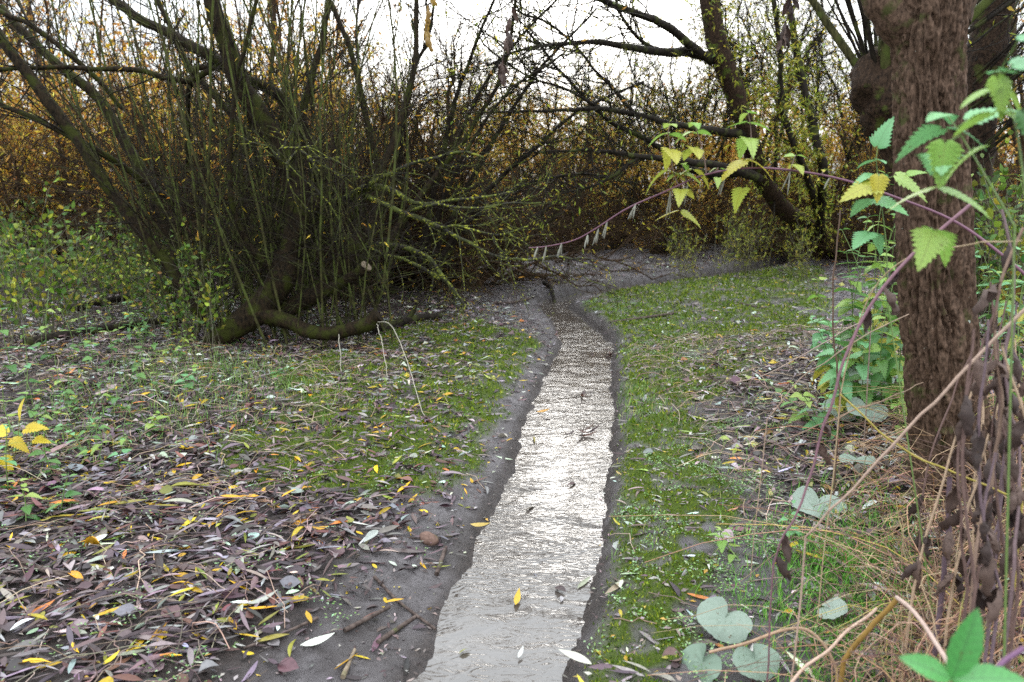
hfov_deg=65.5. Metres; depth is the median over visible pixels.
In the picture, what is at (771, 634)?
dead stalk
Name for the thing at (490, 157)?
golden shrub
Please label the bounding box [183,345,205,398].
nettle
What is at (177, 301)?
undergrowth plant
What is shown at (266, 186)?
bare shrub
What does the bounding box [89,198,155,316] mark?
undergrowth plant
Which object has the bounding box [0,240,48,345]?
undergrowth plant
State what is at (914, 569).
dead stalk
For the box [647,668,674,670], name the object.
fallen leaf
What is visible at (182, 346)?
nettle
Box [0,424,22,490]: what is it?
nettle
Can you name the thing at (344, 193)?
bare shrub
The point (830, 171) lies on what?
golden shrub
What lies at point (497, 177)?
bare shrub
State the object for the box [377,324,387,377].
dry reed
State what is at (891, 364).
nettle
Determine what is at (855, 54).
open crowned tree
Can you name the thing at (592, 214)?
bare shrub
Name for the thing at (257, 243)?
bare shrub
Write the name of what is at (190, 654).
fallen leaf
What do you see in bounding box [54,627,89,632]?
fallen leaf
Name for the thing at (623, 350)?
moss
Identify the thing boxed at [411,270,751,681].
water
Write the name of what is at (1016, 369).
dead stalk
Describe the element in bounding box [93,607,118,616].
fallen leaf
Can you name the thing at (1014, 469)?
dead stalk
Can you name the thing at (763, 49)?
open crowned tree
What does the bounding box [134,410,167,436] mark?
nettle
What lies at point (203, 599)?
fallen leaf
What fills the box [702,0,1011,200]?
open crowned tree
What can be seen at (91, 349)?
nettle
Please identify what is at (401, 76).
open crowned tree
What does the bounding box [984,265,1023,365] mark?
nettle
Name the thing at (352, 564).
fallen leaf
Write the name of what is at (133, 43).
autumn tree
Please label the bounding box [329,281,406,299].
fallen branch
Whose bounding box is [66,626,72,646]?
fallen leaf
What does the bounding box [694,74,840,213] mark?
golden shrub
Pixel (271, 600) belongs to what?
fallen leaf
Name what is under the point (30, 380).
nettle
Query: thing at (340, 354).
dry reed
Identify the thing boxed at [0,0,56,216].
golden shrub
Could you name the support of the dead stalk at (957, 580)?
on the ground at (336, 648)
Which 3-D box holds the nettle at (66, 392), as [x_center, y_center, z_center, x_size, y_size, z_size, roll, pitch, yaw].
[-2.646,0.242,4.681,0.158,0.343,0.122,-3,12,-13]
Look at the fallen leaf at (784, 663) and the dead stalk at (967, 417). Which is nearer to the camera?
the dead stalk at (967, 417)
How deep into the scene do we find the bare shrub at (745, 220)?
12.80 m
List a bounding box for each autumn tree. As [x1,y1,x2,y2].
[0,0,75,189]
[0,0,109,185]
[0,0,285,232]
[58,0,205,149]
[74,0,253,179]
[134,0,281,196]
[200,0,368,113]
[200,0,413,148]
[284,4,423,141]
[809,10,1023,214]
[994,0,1023,213]
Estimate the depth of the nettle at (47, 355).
5.59 m
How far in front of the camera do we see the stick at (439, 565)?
3.07 m
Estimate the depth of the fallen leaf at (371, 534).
3.15 m
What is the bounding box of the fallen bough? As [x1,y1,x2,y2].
[195,71,622,338]
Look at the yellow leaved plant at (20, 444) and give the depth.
3.66 m
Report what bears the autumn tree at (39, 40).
on the ground at (336, 648)
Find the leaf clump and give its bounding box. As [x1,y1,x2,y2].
[566,421,598,435]
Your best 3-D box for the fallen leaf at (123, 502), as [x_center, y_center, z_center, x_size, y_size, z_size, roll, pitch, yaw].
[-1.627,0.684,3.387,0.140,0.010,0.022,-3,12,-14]
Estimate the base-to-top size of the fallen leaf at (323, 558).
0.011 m
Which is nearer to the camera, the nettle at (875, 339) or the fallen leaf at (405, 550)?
the fallen leaf at (405, 550)
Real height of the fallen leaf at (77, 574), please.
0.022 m
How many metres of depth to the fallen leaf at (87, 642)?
2.37 m
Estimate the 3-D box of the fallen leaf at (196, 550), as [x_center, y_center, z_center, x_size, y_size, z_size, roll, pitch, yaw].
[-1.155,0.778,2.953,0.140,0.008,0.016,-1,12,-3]
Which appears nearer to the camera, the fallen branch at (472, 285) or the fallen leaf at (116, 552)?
the fallen leaf at (116, 552)
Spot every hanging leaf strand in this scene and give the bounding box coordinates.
[423,0,437,52]
[497,2,518,86]
[775,0,799,51]
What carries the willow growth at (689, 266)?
on the ground at (336, 648)
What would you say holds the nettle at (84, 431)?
on the ground at (336, 648)
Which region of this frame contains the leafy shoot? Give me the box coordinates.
[899,608,1023,681]
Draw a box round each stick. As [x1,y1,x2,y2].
[0,548,113,585]
[37,499,143,509]
[68,525,171,529]
[72,495,182,534]
[157,415,204,425]
[182,489,287,527]
[195,436,240,442]
[203,562,243,585]
[243,358,278,367]
[243,616,318,649]
[253,398,304,406]
[304,339,343,346]
[340,648,355,678]
[343,605,390,632]
[359,531,452,538]
[373,575,435,629]
[376,615,416,643]
[417,349,470,363]
[434,545,447,575]
[492,297,531,303]
[542,281,555,301]
[600,255,635,259]
[609,311,679,323]
[698,375,806,392]
[739,302,766,307]
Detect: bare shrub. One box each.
[0,0,191,294]
[0,0,211,281]
[0,0,338,284]
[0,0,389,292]
[51,0,485,326]
[109,3,505,309]
[179,104,438,286]
[183,5,624,315]
[207,160,366,292]
[223,2,673,298]
[253,132,421,284]
[268,90,525,299]
[299,0,688,299]
[317,121,525,302]
[360,137,553,294]
[361,93,585,286]
[365,127,487,195]
[417,120,523,259]
[442,133,538,244]
[463,149,533,246]
[467,118,606,244]
[473,155,555,249]
[482,106,656,253]
[489,172,568,252]
[516,156,650,255]
[549,155,657,243]
[555,140,679,248]
[576,138,722,242]
[576,140,732,265]
[584,119,674,236]
[585,132,696,244]
[601,139,748,255]
[650,152,755,236]
[659,154,743,237]
[661,130,857,261]
[681,156,810,259]
[697,160,769,239]
[700,122,884,246]
[706,121,892,268]
[712,126,863,248]
[720,142,889,270]
[736,111,1021,267]
[797,132,890,255]
[827,167,1021,259]
[832,66,1023,269]
[993,151,1023,255]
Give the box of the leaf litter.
[0,242,1023,681]
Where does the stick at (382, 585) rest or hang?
on the ground at (336, 648)
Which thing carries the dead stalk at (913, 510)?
on the ground at (336, 648)
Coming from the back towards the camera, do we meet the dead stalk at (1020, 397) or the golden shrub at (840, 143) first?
the golden shrub at (840, 143)
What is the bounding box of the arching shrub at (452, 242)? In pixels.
[279,0,744,266]
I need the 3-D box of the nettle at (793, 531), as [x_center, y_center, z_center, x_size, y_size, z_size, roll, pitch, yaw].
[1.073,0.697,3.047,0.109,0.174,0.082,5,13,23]
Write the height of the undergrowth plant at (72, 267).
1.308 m
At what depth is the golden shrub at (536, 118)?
18.61 m
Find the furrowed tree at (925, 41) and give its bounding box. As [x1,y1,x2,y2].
[861,0,1001,507]
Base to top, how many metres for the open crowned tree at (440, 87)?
4.178 m
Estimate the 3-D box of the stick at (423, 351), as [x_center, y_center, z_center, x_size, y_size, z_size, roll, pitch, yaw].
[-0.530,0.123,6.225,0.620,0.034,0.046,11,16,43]
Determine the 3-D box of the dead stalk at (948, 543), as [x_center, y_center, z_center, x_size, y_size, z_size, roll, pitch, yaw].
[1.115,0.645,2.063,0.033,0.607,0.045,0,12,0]
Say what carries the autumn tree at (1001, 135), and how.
on the ground at (336, 648)
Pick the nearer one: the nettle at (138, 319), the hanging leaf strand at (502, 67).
the hanging leaf strand at (502, 67)
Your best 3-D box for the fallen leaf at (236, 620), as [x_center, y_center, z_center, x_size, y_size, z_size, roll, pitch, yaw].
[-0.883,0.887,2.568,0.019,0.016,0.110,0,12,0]
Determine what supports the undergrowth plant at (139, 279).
on the ground at (336, 648)
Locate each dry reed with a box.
[338,334,341,376]
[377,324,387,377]
[381,321,423,414]
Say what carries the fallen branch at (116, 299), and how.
on the ground at (336, 648)
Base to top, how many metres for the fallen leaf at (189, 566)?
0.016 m
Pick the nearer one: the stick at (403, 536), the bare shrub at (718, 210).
the stick at (403, 536)
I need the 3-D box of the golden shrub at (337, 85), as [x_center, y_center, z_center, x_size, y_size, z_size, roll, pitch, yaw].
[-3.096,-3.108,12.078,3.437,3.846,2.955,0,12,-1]
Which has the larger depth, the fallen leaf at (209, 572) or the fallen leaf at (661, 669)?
the fallen leaf at (209, 572)
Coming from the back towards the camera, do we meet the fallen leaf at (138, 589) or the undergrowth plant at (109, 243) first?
the undergrowth plant at (109, 243)
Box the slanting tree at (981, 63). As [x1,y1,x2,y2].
[967,0,1023,314]
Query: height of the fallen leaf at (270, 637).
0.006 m
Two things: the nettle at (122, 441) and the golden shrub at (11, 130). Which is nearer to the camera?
the nettle at (122, 441)
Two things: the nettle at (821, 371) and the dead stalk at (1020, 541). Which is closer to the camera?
the dead stalk at (1020, 541)
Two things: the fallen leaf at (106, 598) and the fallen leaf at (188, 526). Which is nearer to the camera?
the fallen leaf at (106, 598)
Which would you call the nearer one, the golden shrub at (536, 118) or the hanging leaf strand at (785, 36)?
the hanging leaf strand at (785, 36)
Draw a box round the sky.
[0,0,1023,175]
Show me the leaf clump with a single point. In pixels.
(587, 428)
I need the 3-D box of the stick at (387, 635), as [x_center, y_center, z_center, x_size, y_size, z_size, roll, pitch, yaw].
[-0.378,0.953,2.642,0.017,0.035,0.218,6,13,28]
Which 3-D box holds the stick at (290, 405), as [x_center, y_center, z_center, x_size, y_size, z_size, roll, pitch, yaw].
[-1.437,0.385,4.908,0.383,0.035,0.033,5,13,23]
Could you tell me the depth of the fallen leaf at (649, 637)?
2.42 m
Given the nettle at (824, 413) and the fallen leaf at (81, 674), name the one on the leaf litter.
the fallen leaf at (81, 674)
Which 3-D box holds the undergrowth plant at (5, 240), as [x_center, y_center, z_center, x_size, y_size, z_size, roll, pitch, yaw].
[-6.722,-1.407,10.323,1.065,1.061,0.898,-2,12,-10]
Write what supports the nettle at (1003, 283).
on the ground at (336, 648)
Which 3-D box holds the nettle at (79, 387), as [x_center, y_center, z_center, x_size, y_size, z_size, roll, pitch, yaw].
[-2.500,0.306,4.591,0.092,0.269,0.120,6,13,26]
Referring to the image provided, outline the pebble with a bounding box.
[419,531,438,545]
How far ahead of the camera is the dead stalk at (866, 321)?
1.97 m
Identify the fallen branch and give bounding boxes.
[23,316,179,346]
[63,278,208,311]
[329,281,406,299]
[389,272,476,293]
[432,282,500,290]
[543,244,617,254]
[650,236,730,253]
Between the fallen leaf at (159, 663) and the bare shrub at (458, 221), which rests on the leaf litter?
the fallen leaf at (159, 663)
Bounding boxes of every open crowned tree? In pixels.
[242,46,445,161]
[257,41,431,182]
[299,20,407,178]
[324,33,511,172]
[358,11,516,149]
[383,14,572,222]
[398,6,576,178]
[433,0,711,234]
[466,34,692,248]
[511,12,690,182]
[527,7,777,229]
[547,23,760,233]
[569,0,788,218]
[586,0,861,234]
[613,0,836,206]
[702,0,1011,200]
[715,0,969,261]
[765,2,1023,220]
[798,0,1022,250]
[799,0,1023,206]
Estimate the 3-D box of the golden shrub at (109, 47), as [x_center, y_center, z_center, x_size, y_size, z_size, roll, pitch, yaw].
[-3.410,-3.085,11.169,4.025,4.066,3.461,0,12,0]
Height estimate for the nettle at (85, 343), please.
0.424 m
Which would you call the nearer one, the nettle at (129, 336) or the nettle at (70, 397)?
the nettle at (70, 397)
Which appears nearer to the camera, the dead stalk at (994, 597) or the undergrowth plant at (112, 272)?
the dead stalk at (994, 597)
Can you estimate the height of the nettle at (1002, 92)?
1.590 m
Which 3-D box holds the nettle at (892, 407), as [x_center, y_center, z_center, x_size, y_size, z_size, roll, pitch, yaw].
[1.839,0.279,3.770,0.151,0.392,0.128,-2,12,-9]
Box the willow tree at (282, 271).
[0,0,576,364]
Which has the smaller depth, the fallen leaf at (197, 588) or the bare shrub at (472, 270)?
the fallen leaf at (197, 588)
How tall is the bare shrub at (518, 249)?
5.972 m
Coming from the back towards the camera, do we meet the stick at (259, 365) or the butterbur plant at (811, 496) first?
the stick at (259, 365)
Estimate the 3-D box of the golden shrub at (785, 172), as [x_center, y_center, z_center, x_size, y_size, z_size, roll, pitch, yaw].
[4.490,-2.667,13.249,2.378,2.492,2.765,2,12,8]
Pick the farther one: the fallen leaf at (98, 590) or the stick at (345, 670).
the fallen leaf at (98, 590)
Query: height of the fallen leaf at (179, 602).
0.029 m
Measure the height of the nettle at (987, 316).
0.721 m
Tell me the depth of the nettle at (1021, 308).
4.44 m
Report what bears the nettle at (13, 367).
on the ground at (336, 648)
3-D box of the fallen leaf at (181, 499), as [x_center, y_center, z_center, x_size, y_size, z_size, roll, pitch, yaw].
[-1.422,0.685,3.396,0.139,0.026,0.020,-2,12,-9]
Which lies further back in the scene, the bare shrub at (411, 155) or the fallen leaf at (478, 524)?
the bare shrub at (411, 155)
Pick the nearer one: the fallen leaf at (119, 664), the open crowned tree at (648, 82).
the fallen leaf at (119, 664)
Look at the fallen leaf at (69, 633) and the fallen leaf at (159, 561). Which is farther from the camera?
the fallen leaf at (159, 561)
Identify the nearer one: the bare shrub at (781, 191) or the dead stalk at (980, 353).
the dead stalk at (980, 353)
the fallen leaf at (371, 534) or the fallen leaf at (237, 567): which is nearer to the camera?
the fallen leaf at (237, 567)
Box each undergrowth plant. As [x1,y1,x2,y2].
[0,170,93,332]
[0,191,63,263]
[0,197,34,261]
[0,197,40,300]
[0,200,81,297]
[0,202,55,323]
[0,214,40,263]
[0,220,113,334]
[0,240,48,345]
[1,204,32,287]
[4,223,85,278]
[17,181,107,324]
[33,231,118,318]
[66,209,141,293]
[69,210,134,302]
[73,215,157,306]
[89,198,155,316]
[102,241,172,314]
[103,242,145,293]
[111,229,197,333]
[119,240,162,319]
[138,246,239,328]
[139,263,231,347]
[150,217,238,347]
[151,255,252,338]
[188,221,254,275]
[209,227,240,293]
[357,256,387,297]
[357,259,401,287]
[971,173,1023,323]
[972,140,1023,318]
[973,129,1023,319]
[974,151,1023,323]
[975,165,1023,302]
[976,192,1023,319]
[992,195,1023,274]
[993,177,1022,266]
[1000,176,1022,217]
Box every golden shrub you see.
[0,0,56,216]
[0,14,202,262]
[0,18,168,259]
[0,61,97,199]
[1,59,257,243]
[2,16,175,207]
[2,33,203,249]
[2,72,93,223]
[2,79,54,206]
[21,47,206,245]
[83,3,399,208]
[152,58,307,201]
[154,1,355,177]
[179,0,467,238]
[225,0,423,173]
[366,106,483,185]
[410,55,554,200]
[412,89,519,229]
[482,79,646,230]
[487,58,582,192]
[494,94,674,242]
[496,103,581,172]
[506,71,626,222]
[548,82,660,206]
[558,62,676,197]
[563,113,691,211]
[564,109,746,247]
[581,72,715,221]
[621,74,711,188]
[623,57,862,240]
[682,58,810,237]
[691,88,877,195]
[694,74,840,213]
[706,124,849,250]
[709,73,851,168]
[720,45,860,184]
[781,125,868,221]
[797,59,888,238]
[823,75,875,184]
[828,75,1018,223]
[829,130,878,222]
[993,124,1022,230]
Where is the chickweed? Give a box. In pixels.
[0,295,1022,681]
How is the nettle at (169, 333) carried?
on the ground at (336, 648)
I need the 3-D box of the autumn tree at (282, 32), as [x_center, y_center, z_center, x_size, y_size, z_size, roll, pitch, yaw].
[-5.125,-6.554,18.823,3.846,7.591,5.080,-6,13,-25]
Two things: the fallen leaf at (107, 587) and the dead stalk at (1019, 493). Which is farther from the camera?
the fallen leaf at (107, 587)
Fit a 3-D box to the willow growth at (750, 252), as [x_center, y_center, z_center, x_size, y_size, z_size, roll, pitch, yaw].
[3.256,-1.535,11.065,0.837,1.311,0.809,2,12,10]
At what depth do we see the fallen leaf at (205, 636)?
2.44 m
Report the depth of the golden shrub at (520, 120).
14.27 m
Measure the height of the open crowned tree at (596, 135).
3.457 m
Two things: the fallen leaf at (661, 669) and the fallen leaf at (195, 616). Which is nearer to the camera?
the fallen leaf at (661, 669)
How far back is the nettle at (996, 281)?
5.27 m
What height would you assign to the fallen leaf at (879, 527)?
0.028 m
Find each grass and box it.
[0,320,1023,681]
[1,335,1020,681]
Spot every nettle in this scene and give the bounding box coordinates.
[0,307,19,373]
[0,382,28,450]
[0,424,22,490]
[6,478,42,520]
[13,325,42,402]
[13,397,46,424]
[16,368,47,426]
[28,427,60,476]
[29,406,49,435]
[30,312,52,358]
[34,389,52,426]
[37,289,54,359]
[46,474,81,513]
[47,354,79,406]
[49,379,61,415]
[53,393,71,438]
[57,308,78,364]
[57,423,89,458]
[58,382,81,410]
[60,265,75,328]
[63,347,82,395]
[71,369,83,412]
[73,301,90,347]
[73,403,117,466]
[76,298,96,354]
[76,416,105,460]
[78,401,102,440]
[82,323,104,370]
[85,335,101,361]
[88,410,107,443]
[93,369,110,407]
[96,310,118,365]
[99,265,115,318]
[102,376,127,416]
[108,438,131,468]
[113,313,131,353]
[115,404,135,448]
[121,302,138,348]
[122,312,151,367]
[123,302,147,338]
[130,350,145,383]
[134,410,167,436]
[135,310,152,341]
[140,323,160,354]
[142,358,164,396]
[162,307,175,348]
[172,371,201,389]
[174,329,190,361]
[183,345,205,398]
[270,367,293,378]
[529,110,1023,274]
[708,526,741,563]
[765,379,809,423]
[778,500,804,542]
[790,382,823,432]
[795,277,841,394]
[805,316,841,398]
[814,321,854,420]
[816,388,842,439]
[819,302,860,398]
[834,215,877,364]
[834,251,864,361]
[835,255,873,384]
[839,116,933,615]
[839,228,879,348]
[840,311,889,422]
[860,253,902,400]
[861,170,892,348]
[861,217,895,373]
[861,220,884,344]
[862,283,899,403]
[867,184,898,366]
[868,226,894,338]
[878,270,906,416]
[880,377,906,434]
[886,107,1017,667]
[887,245,903,365]
[943,34,1023,191]
[975,228,1001,337]
[976,271,1001,286]
[976,275,997,360]
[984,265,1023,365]
[988,217,1023,326]
[988,246,1023,403]
[994,280,1023,404]
[998,269,1023,345]
[998,279,1023,381]
[1007,174,1023,361]
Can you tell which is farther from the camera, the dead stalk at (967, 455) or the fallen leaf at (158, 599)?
the fallen leaf at (158, 599)
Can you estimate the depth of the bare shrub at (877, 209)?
11.75 m
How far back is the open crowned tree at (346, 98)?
12.39 m
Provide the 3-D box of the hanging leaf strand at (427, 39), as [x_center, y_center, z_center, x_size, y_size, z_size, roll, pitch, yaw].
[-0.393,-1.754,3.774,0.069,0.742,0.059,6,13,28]
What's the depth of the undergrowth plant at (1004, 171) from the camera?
5.90 m
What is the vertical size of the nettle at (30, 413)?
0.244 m
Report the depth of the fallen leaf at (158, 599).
2.63 m
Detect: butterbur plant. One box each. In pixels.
[681,643,721,681]
[696,596,752,643]
[732,643,779,680]
[792,486,846,521]
[817,597,847,620]
[821,398,855,420]
[839,454,874,478]
[846,365,869,375]
[846,397,887,423]
[859,377,894,384]
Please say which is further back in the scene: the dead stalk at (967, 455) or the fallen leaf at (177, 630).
the fallen leaf at (177, 630)
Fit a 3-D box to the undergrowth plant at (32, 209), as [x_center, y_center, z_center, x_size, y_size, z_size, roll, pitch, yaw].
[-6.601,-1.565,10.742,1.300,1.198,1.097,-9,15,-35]
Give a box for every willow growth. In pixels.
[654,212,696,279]
[664,219,716,278]
[703,206,760,277]
[715,193,773,274]
[715,202,756,274]
[744,212,783,270]
[771,214,828,275]
[781,215,816,278]
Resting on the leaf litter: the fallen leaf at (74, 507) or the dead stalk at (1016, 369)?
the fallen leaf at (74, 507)
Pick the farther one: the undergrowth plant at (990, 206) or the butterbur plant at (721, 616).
the undergrowth plant at (990, 206)
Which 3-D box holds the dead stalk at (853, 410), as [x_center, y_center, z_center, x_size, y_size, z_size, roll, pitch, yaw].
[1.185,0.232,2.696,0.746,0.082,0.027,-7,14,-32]
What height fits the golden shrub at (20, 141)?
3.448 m
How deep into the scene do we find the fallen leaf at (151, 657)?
2.28 m
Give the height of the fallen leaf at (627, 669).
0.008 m
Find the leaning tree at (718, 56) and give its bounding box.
[363,0,871,275]
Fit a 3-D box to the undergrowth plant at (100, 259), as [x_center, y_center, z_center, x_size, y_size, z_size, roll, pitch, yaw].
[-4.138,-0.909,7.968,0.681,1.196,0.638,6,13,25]
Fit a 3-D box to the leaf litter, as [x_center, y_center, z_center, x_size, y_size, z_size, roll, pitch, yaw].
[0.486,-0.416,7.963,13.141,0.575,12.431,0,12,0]
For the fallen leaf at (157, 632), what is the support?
on the leaf litter
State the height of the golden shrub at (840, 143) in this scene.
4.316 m
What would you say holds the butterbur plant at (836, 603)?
on the ground at (336, 648)
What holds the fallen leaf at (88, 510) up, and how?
on the leaf litter
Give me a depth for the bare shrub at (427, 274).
9.46 m
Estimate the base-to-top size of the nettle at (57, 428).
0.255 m
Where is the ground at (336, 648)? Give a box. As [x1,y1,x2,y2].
[0,178,1023,681]
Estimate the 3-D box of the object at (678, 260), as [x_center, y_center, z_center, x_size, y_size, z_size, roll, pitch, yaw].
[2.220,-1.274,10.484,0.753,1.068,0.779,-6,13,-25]
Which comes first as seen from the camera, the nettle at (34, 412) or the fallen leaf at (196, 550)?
the fallen leaf at (196, 550)
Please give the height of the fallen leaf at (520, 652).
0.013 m
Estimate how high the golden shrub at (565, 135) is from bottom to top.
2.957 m
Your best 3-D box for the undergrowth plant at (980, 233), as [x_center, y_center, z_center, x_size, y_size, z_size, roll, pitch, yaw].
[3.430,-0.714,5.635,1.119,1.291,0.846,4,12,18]
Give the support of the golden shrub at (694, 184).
on the ground at (336, 648)
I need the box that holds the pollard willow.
[805,0,1023,336]
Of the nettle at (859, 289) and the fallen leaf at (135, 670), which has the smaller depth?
the fallen leaf at (135, 670)
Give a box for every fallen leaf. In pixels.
[32,600,53,612]
[37,632,65,642]
[52,587,76,600]
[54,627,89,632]
[61,503,90,511]
[64,589,86,599]
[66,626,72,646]
[66,637,104,651]
[69,571,83,580]
[70,624,80,637]
[73,671,83,681]
[75,589,104,596]
[81,508,112,511]
[81,608,94,616]
[81,634,96,651]
[85,595,120,602]
[86,525,91,535]
[87,588,122,601]
[88,534,106,544]
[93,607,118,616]
[95,573,111,589]
[96,586,118,589]
[99,622,125,624]
[100,574,114,579]
[104,650,119,663]
[104,656,131,672]
[104,663,132,665]
[112,499,146,504]
[113,668,143,679]
[114,541,119,556]
[114,565,121,577]
[115,629,154,642]
[115,667,146,671]
[116,649,145,655]
[127,640,143,650]
[127,653,162,671]
[132,560,154,567]
[133,635,162,640]
[135,581,140,591]
[139,654,154,668]
[144,580,152,592]
[144,618,176,624]
[145,615,163,617]
[148,641,175,645]
[149,625,181,627]
[149,626,187,634]
[150,622,166,639]
[150,633,178,636]
[151,655,169,670]
[154,593,161,607]
[155,554,163,575]
[163,498,193,502]
[165,601,194,604]
[173,564,203,568]
[174,646,209,651]
[175,522,197,534]
[175,541,199,548]
[179,597,218,606]
[181,549,217,551]
[182,608,204,615]
[183,582,202,592]
[187,566,219,581]
[187,584,211,592]
[187,647,193,666]
[188,608,198,627]
[188,620,220,626]
[188,640,217,645]
[188,670,193,680]
[195,589,226,596]
[197,648,228,653]
[198,610,220,621]
[201,634,225,644]
[205,566,212,581]
[206,623,213,639]
[213,587,238,596]
[213,592,247,597]
[227,621,238,633]
[228,544,237,555]
[229,524,256,534]
[233,610,242,623]
[234,559,246,574]
[235,557,243,573]
[238,568,267,579]
[240,609,249,630]
[241,661,257,681]
[243,606,274,608]
[247,589,277,603]
[251,575,258,588]
[254,594,264,609]
[258,634,287,640]
[259,610,278,624]
[266,587,274,605]
[268,541,290,548]
[287,595,309,603]
[288,639,295,656]
[291,526,306,539]
[301,632,334,645]
[316,551,330,564]
[322,557,333,575]
[340,563,358,567]
[364,530,377,541]
[364,577,372,595]
[393,548,422,552]
[403,657,409,674]
[471,523,488,526]
[514,588,520,604]
[518,647,522,656]
[559,649,591,663]
[610,670,637,672]
[613,665,643,675]
[625,661,649,671]
[640,631,659,644]
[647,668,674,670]
[669,581,682,600]
[693,639,717,643]
[780,656,790,673]
[785,632,810,642]
[792,602,813,609]
[794,549,825,559]
[819,553,846,565]
[845,529,877,536]
[858,583,895,595]
[866,526,888,531]
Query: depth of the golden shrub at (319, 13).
15.08 m
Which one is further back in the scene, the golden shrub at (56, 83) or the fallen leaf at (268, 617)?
the golden shrub at (56, 83)
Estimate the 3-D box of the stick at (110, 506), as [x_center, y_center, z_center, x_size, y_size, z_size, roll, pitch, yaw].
[-1.796,0.696,3.386,0.543,0.024,0.020,2,12,11]
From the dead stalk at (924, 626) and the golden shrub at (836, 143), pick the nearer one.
the dead stalk at (924, 626)
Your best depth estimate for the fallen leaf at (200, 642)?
2.42 m
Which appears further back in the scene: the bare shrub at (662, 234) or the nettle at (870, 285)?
the bare shrub at (662, 234)
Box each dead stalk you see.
[709,627,838,681]
[736,323,871,453]
[750,314,908,580]
[766,204,971,681]
[785,382,922,438]
[790,308,1023,680]
[790,607,877,681]
[816,240,1022,631]
[832,209,840,493]
[838,598,898,681]
[839,394,1022,600]
[894,595,946,663]
[900,391,971,681]
[907,349,973,599]
[932,404,997,665]
[932,477,954,656]
[938,290,1000,621]
[944,227,1023,648]
[955,329,986,612]
[955,414,1015,604]
[960,406,984,619]
[964,338,988,663]
[969,301,1015,593]
[970,320,998,663]
[971,319,1000,538]
[975,452,1002,664]
[976,445,999,587]
[978,438,1010,587]
[979,209,1023,658]
[985,302,1022,638]
[986,332,1018,668]
[989,282,1023,548]
[992,451,1023,591]
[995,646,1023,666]
[1001,346,1023,536]
[1006,428,1023,670]
[1012,339,1023,569]
[1013,349,1023,646]
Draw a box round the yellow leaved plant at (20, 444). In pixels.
[0,398,50,471]
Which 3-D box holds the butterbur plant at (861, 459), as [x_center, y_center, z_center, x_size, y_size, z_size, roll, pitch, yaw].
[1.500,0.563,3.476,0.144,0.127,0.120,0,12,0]
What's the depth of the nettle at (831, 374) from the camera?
4.01 m
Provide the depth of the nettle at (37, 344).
5.70 m
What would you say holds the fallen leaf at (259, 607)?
on the fallen leaf
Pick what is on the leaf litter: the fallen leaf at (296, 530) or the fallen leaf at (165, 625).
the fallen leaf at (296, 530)
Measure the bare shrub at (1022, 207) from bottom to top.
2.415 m
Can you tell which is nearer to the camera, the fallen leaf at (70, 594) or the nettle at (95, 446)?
the fallen leaf at (70, 594)
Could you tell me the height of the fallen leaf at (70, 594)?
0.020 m
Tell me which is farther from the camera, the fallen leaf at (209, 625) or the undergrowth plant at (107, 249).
the undergrowth plant at (107, 249)
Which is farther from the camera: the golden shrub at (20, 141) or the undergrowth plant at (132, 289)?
the golden shrub at (20, 141)
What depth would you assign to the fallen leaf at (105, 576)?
2.79 m
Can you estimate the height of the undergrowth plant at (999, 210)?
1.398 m
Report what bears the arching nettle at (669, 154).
on the ground at (336, 648)
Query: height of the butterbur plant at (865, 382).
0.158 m
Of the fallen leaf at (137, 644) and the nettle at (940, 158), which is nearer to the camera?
the nettle at (940, 158)
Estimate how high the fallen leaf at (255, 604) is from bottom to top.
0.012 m
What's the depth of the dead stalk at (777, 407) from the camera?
2.58 m
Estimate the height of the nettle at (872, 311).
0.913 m
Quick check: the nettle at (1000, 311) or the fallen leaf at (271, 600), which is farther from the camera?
the nettle at (1000, 311)
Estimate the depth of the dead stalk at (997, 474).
2.41 m
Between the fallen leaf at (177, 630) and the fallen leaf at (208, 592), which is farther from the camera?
the fallen leaf at (208, 592)
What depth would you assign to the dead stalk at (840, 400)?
2.28 m
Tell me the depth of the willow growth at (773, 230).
11.43 m
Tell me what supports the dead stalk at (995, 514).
on the ground at (336, 648)
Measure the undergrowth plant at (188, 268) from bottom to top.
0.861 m
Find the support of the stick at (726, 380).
on the ground at (336, 648)
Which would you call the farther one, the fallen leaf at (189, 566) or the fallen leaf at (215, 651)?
the fallen leaf at (189, 566)
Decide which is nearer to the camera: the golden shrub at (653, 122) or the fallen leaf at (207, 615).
the fallen leaf at (207, 615)
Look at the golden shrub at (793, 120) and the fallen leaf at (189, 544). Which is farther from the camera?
the golden shrub at (793, 120)
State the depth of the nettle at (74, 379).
4.88 m
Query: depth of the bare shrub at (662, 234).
12.93 m
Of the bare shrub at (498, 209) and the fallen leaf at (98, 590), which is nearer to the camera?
the fallen leaf at (98, 590)
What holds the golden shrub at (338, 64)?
on the ground at (336, 648)
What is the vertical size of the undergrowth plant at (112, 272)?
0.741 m
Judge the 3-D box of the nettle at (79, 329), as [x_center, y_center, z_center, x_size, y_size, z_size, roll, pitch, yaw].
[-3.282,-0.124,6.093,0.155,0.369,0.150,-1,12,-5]
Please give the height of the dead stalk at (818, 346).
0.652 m
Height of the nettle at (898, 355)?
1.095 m
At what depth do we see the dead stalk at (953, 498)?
1.80 m
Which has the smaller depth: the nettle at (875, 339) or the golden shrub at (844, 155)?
the nettle at (875, 339)
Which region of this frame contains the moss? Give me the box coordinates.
[203,264,836,681]
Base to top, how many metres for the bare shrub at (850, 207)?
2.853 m
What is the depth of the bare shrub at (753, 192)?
13.75 m
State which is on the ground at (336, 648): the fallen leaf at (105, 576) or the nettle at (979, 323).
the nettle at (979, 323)
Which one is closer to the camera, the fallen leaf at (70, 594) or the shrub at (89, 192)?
the fallen leaf at (70, 594)
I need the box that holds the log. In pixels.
[370,303,442,334]

